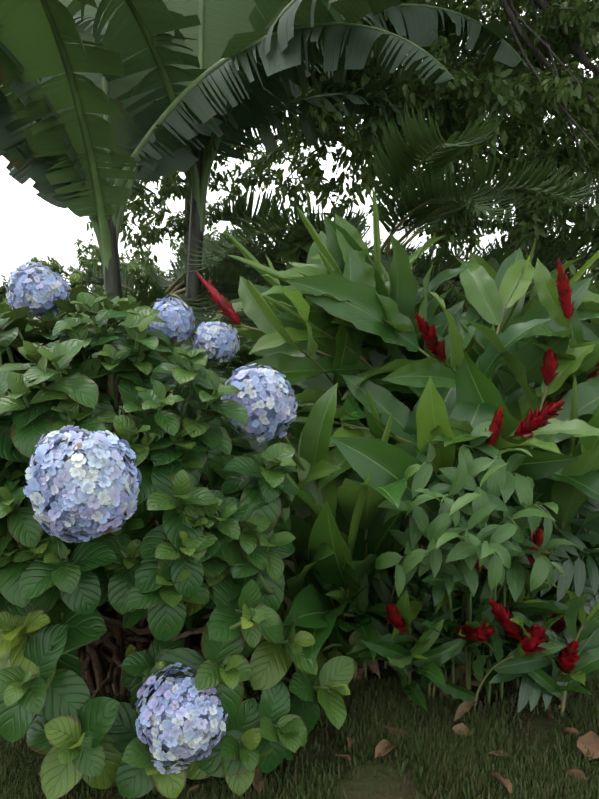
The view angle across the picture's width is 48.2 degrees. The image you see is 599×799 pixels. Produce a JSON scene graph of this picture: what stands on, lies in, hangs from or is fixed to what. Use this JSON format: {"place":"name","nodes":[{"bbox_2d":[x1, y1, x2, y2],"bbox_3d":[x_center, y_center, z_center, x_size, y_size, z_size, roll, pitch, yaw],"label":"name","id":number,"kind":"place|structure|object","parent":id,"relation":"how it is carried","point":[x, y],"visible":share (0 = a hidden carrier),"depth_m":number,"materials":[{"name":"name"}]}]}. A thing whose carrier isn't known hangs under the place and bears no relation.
{"place":"outdoors","nodes":[
{"label":"outdoors","id":0,"kind":"place"},
{"bbox_2d":[0,0,597,319],"label":"sky","id":1,"kind":"structure","parent":0,"point":[31,226],"materials":[{"name":"white"}]},
{"bbox_2d":[0,322,598,798],"bbox_3d":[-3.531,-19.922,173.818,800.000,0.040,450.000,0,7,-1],"label":"ground","id":2,"kind":"structure","parent":0,"point":[378,786],"depth_m":2.18,"materials":[{"name":"green plant"}]},
{"bbox_2d":[0,261,364,798],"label":"hydrangea","id":3,"kind":"object","parent":2,"relation":"on","point":[173,576],"depth_m":1.98,"materials":[{"name":"green plant"}]},
{"bbox_2d":[0,284,349,745],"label":"hydrangea stems","id":4,"kind":"object","parent":3,"relation":"attached to","point":[11,355],"visible":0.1,"depth_m":2.12,"materials":[{"name":"green"}]},
{"bbox_2d":[0,0,526,414],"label":"banana","id":5,"kind":"object","parent":2,"relation":"on","point":[135,104],"depth_m":4.62,"materials":[{"name":"green plant"}]},
{"bbox_2d":[0,0,528,276],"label":"banana plant stems","id":6,"kind":"object","parent":5,"relation":"attached to","point":[198,188],"visible":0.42,"depth_m":4.78,"materials":[{"name":"green plant"}]},
{"bbox_2d":[0,188,598,438],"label":"shrub","id":7,"kind":"object","parent":2,"relation":"on","point":[300,242],"depth_m":16.63,"materials":[{"name":"green plant"}]},
{"bbox_2d":[38,705,598,798],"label":"fallen leaves","id":8,"kind":"object","parent":2,"relation":"on","point":[589,740],"visible":0.62,"depth_m":2.16,"materials":[{"name":"brown plant"}]},
{"bbox_2d":[72,143,598,394],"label":"palm stems","id":9,"kind":"object","parent":2,"relation":"on","point":[175,292],"visible":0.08,"depth_m":5.29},
{"bbox_2d":[28,99,598,374],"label":"palm leaflets","id":10,"kind":"object","parent":9,"relation":"attached to","point":[401,154],"visible":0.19,"depth_m":4.82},
{"bbox_2d":[86,0,598,315],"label":"tree","id":11,"kind":"object","parent":2,"relation":"on","point":[463,223],"depth_m":6.09,"materials":[{"name":"green plant"}]},
{"bbox_2d":[240,303,591,713],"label":"plant stems","id":12,"kind":"object","parent":2,"relation":"on","point":[465,671],"visible":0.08,"depth_m":2.59,"materials":[{"name":"plant"}]},
{"bbox_2d":[17,188,598,709],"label":"ginger","id":13,"kind":"object","parent":12,"relation":"on","point":[355,304],"depth_m":2.60,"materials":[{"name":"green plant"}]},
{"bbox_2d":[339,535,553,720],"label":"leaves","id":14,"kind":"object","parent":12,"relation":"attached to","point":[464,707],"visible":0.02,"depth_m":2.50,"materials":[{"name":"green plant"}]},
{"bbox_2d":[375,421,577,703],"bbox_3d":[0.597,0.614,2.294,0.690,1.042,0.570,0,7,-1],"label":"shrub","id":15,"kind":"object","parent":2,"relation":"on","point":[449,521],"depth_m":2.22,"materials":[{"name":"green plant"}]},
{"bbox_2d":[485,497,598,712],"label":"shrub","id":16,"kind":"object","parent":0,"point":[586,581],"depth_m":2.51,"materials":[{"name":"green plant"}]}
]}

